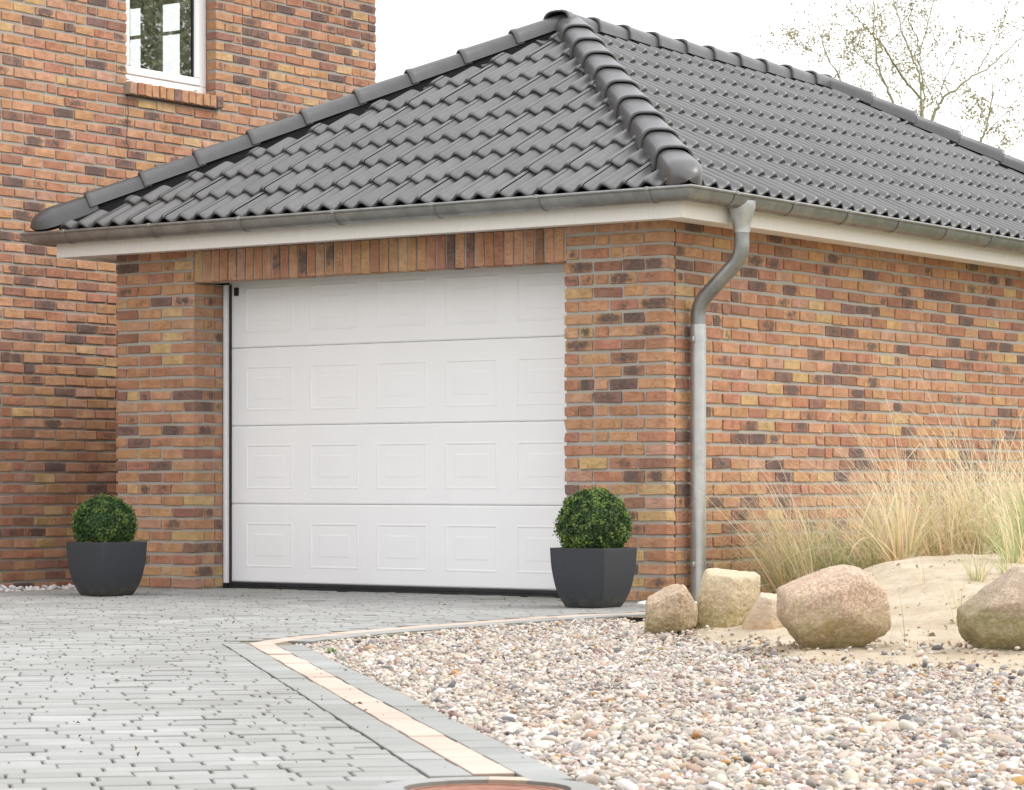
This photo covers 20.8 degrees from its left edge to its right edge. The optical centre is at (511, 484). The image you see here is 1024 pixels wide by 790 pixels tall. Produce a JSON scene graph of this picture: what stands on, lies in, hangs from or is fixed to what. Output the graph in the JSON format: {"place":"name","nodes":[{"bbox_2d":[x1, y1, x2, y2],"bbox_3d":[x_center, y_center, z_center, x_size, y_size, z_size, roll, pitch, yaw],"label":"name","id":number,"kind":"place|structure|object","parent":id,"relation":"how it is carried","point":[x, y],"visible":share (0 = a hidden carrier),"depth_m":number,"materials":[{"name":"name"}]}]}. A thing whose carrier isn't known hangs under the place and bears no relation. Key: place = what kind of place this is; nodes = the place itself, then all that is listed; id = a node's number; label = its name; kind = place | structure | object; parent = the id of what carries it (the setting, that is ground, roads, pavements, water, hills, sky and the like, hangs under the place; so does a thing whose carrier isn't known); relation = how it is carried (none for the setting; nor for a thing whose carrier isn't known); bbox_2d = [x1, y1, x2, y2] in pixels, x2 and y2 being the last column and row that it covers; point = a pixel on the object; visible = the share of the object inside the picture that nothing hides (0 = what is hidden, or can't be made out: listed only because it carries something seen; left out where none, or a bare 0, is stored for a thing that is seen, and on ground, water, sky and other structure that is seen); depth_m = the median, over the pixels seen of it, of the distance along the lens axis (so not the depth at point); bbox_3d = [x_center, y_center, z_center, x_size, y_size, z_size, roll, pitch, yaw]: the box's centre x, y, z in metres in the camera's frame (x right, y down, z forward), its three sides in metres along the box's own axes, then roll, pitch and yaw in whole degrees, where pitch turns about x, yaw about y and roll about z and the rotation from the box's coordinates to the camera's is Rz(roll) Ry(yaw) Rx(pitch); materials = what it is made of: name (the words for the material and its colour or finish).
{"place":"outdoors","nodes":[
{"label":"outdoors","id":0,"kind":"place"},
{"bbox_2d":[0,588,645,789],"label":"driveway","id":1,"kind":"structure","parent":0,"point":[191,747],"depth_m":9.52,"materials":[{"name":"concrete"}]},
{"bbox_2d":[6,589,60,591],"bbox_3d":[-2.938,0.768,20.046,0.110,0.067,7.711,0,0,35],"label":"edging strip","id":2,"kind":"object","parent":1,"relation":"on","point":[34,590],"visible":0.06,"depth_m":19.43,"materials":[{"name":"concrete"}]},
{"bbox_2d":[66,541,146,595],"bbox_3d":[-2.558,0.529,17.631,0.371,0.340,0.371,0,0,42],"label":"planter","id":3,"kind":"object","parent":1,"relation":"on","point":[106,568],"visible":0.92,"depth_m":17.51,"materials":[{"name":"plastic"}]},
{"bbox_2d":[68,493,137,541],"bbox_3d":[-2.571,0.267,17.648,0.442,0.433,0.454,0,0,5],"label":"boxwood ball","id":4,"kind":"object","parent":3,"relation":"in","point":[105,511],"visible":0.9,"depth_m":17.53,"materials":[{"name":"green plant"}]},
{"bbox_2d":[2,595,629,762],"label":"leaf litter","id":5,"kind":"object","parent":1,"relation":"on","point":[503,657],"visible":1,"depth_m":9.85,"materials":[{"name":"brown plant"}]},
{"bbox_2d":[4,605,644,741],"bbox_3d":[-6.483,0.733,14.645,16.500,0.055,12.400,0,0,35],"label":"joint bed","id":6,"kind":"object","parent":1,"relation":"on","point":[257,667],"visible":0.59,"depth_m":12.49,"materials":[{"name":"grey sand"}]},
{"bbox_2d":[249,612,644,783],"bbox_3d":[-0.294,0.743,10.896,2.006,0.096,10.132,0,0,6],"label":"edging strip","id":7,"kind":"object","parent":1,"relation":"on","point":[472,762],"visible":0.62,"depth_m":8.62,"materials":[{"name":"concrete"}]},
{"bbox_2d":[408,783,564,789],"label":"manhole cover","id":8,"kind":"object","parent":1,"relation":"in","point":[486,786],"visible":1,"depth_m":6.54,"materials":[{"name":"metal"}]},
{"bbox_2d":[550,547,636,607],"bbox_3d":[0.466,0.529,15.945,0.371,0.340,0.371,0,0,34],"label":"planter","id":9,"kind":"object","parent":1,"relation":"on","point":[592,578],"visible":0.94,"depth_m":15.82,"materials":[{"name":"plastic"}]},
{"bbox_2d":[552,485,632,548],"bbox_3d":[0.464,0.243,15.947,0.454,0.478,0.468,0,0,8],"label":"boxwood ball","id":10,"kind":"object","parent":9,"relation":"in","point":[593,527],"visible":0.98,"depth_m":15.82,"materials":[{"name":"green plant"}]},
{"bbox_2d":[130,0,1023,160],"label":"sky","id":11,"kind":"structure","parent":0,"point":[409,33],"materials":[{"name":"white"}]},
{"bbox_2d":[614,553,1023,753],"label":"sand dune","id":12,"kind":"structure","parent":0,"point":[885,574],"depth_m":12.86,"materials":[{"name":"beige sand"}]},
{"bbox_2d":[690,568,760,629],"bbox_3d":[1.011,0.571,13.295,0.345,0.342,0.296,0,0,0],"label":"boulder","id":13,"kind":"object","parent":12,"relation":"on","point":[726,598],"visible":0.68,"depth_m":13.20,"materials":[{"name":"beige stone"}]},
{"bbox_2d":[741,592,783,629],"bbox_3d":[1.179,0.611,12.997,0.248,0.214,0.187,0,0,0],"label":"boulder","id":14,"kind":"object","parent":12,"relation":"on","point":[762,613],"visible":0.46,"depth_m":12.94,"materials":[{"name":"white stone"}]},
{"bbox_2d":[633,369,1023,599],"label":"marram grass","id":15,"kind":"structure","parent":12,"relation":"on","point":[901,529],"depth_m":16.26,"materials":[{"name":"beige plant"}]},
{"bbox_2d":[776,564,891,648],"bbox_3d":[1.373,0.527,11.895,0.470,0.365,0.373,0,0,0],"label":"boulder","id":16,"kind":"object","parent":12,"relation":"on","point":[841,606],"visible":1,"depth_m":11.77,"materials":[{"name":"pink stone"}]},
{"bbox_2d":[677,556,1019,676],"bbox_3d":[1.676,0.568,12.539,1.863,0.386,4.926,0,0,0],"label":"plant debris","id":17,"kind":"object","parent":12,"relation":"on","point":[913,665],"visible":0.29,"depth_m":11.83,"materials":[{"name":"brown plant"}]},
{"bbox_2d":[810,555,983,662],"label":"straw litter","id":18,"kind":"object","parent":12,"relation":"on","point":[936,615],"visible":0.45,"depth_m":13.09,"materials":[{"name":"beige plant"}]},
{"bbox_2d":[894,580,904,637],"bbox_3d":[1.680,0.544,12.185,0.105,0.275,0.256,0,0,-8],"label":"grass tuft","id":19,"kind":"object","parent":12,"relation":"on","point":[903,619],"visible":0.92,"depth_m":12.25,"materials":[{"name":"plant"}]},
{"bbox_2d":[905,555,930,584],"bbox_3d":[1.953,0.415,13.618,0.194,0.159,0.213,0,0,-17],"label":"grass tuft","id":20,"kind":"object","parent":12,"relation":"on","point":[919,574],"visible":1,"depth_m":13.63,"materials":[{"name":"beige plant"}]},
{"bbox_2d":[902,558,984,623],"bbox_3d":[2.007,0.470,12.518,0.423,0.326,0.450,0,0,-40],"label":"grass tuft","id":21,"kind":"object","parent":12,"relation":"on","point":[960,603],"visible":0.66,"depth_m":12.52,"materials":[{"name":"plant"}]},
{"bbox_2d":[948,529,1009,581],"bbox_3d":[2.300,0.344,13.673,0.411,0.272,0.312,0,0,35],"label":"grass tuft","id":22,"kind":"object","parent":12,"relation":"on","point":[976,576],"visible":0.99,"depth_m":13.64,"materials":[{"name":"plant"}]},
{"bbox_2d":[956,566,1023,650],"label":"boulder","id":23,"kind":"object","parent":12,"relation":"on","point":[990,615],"visible":0.96,"depth_m":11.50,"materials":[{"name":"beige stone"}]},
{"bbox_2d":[961,497,1023,574],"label":"grass tuft","id":24,"kind":"object","parent":12,"relation":"on","point":[1007,562],"visible":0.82,"depth_m":13.83,"materials":[{"name":"plant"}]},
{"label":"ground","id":25,"kind":"structure","parent":0,"visible":0},
{"bbox_2d":[0,0,376,588],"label":"house","id":26,"kind":"structure","parent":25,"relation":"on","point":[85,106],"depth_m":20.69,"materials":[{"name":"brick"}]},
{"bbox_2d":[126,0,205,93],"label":"window","id":27,"kind":"structure","parent":26,"relation":"in","point":[196,82],"depth_m":21.82,"materials":[{"name":"white plastic"}]},
{"bbox_2d":[0,583,696,603],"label":"white pebbles","id":28,"kind":"object","parent":25,"relation":"on","point":[3,588],"visible":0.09,"depth_m":19.88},
{"bbox_2d":[223,613,644,789],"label":"border stones","id":29,"kind":"object","parent":25,"relation":"on","point":[433,768],"visible":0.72,"depth_m":8.26,"materials":[{"name":"concrete"}]},
{"bbox_2d":[20,9,1023,602],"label":"garage","id":30,"kind":"structure","parent":25,"relation":"on","point":[468,319],"depth_m":18.14,"materials":[{"name":"brick"}]},
{"bbox_2d":[223,264,566,597],"bbox_3d":[-0.708,-0.397,18.066,2.994,2.206,0.098,0,0,35],"label":"garage door","id":31,"kind":"structure","parent":30,"relation":"in","point":[399,432],"depth_m":18.09,"materials":[{"name":"metal"}]},
{"bbox_2d":[295,616,1023,789],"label":"gravel","id":32,"kind":"structure","parent":25,"relation":"on","point":[698,714],"depth_m":9.07,"materials":[{"name":"beige gravel"}]},
{"bbox_2d":[326,647,337,653],"bbox_3d":[-0.761,0.705,11.823,0.072,0.039,0.075,0,0,-27],"label":"weed","id":33,"kind":"object","parent":32,"relation":"on","point":[329,650],"visible":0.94,"depth_m":11.81,"materials":[{"name":"green plant"}]},
{"bbox_2d":[644,584,697,633],"bbox_3d":[0.753,0.598,13.150,0.259,0.257,0.241,0,0,1],"label":"boulder","id":34,"kind":"object","parent":32,"relation":"on","point":[673,607],"visible":0.99,"depth_m":13.06,"materials":[{"name":"beige stone"}]},
{"bbox_2d":[750,0,942,109],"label":"birch tree","id":35,"kind":"object","parent":25,"relation":"on","point":[848,58],"visible":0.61,"depth_m":35.50,"materials":[{"name":"green plant"}]},
{"bbox_2d":[801,0,1023,122],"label":"birch tree","id":36,"kind":"object","parent":25,"relation":"on","point":[923,87],"visible":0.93,"depth_m":32.07,"materials":[{"name":"green plant"}]},
{"bbox_2d":[905,33,1023,155],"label":"birch tree","id":37,"kind":"object","parent":25,"relation":"on","point":[982,116],"visible":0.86,"depth_m":29.02,"materials":[{"name":"green plant"}]}
]}

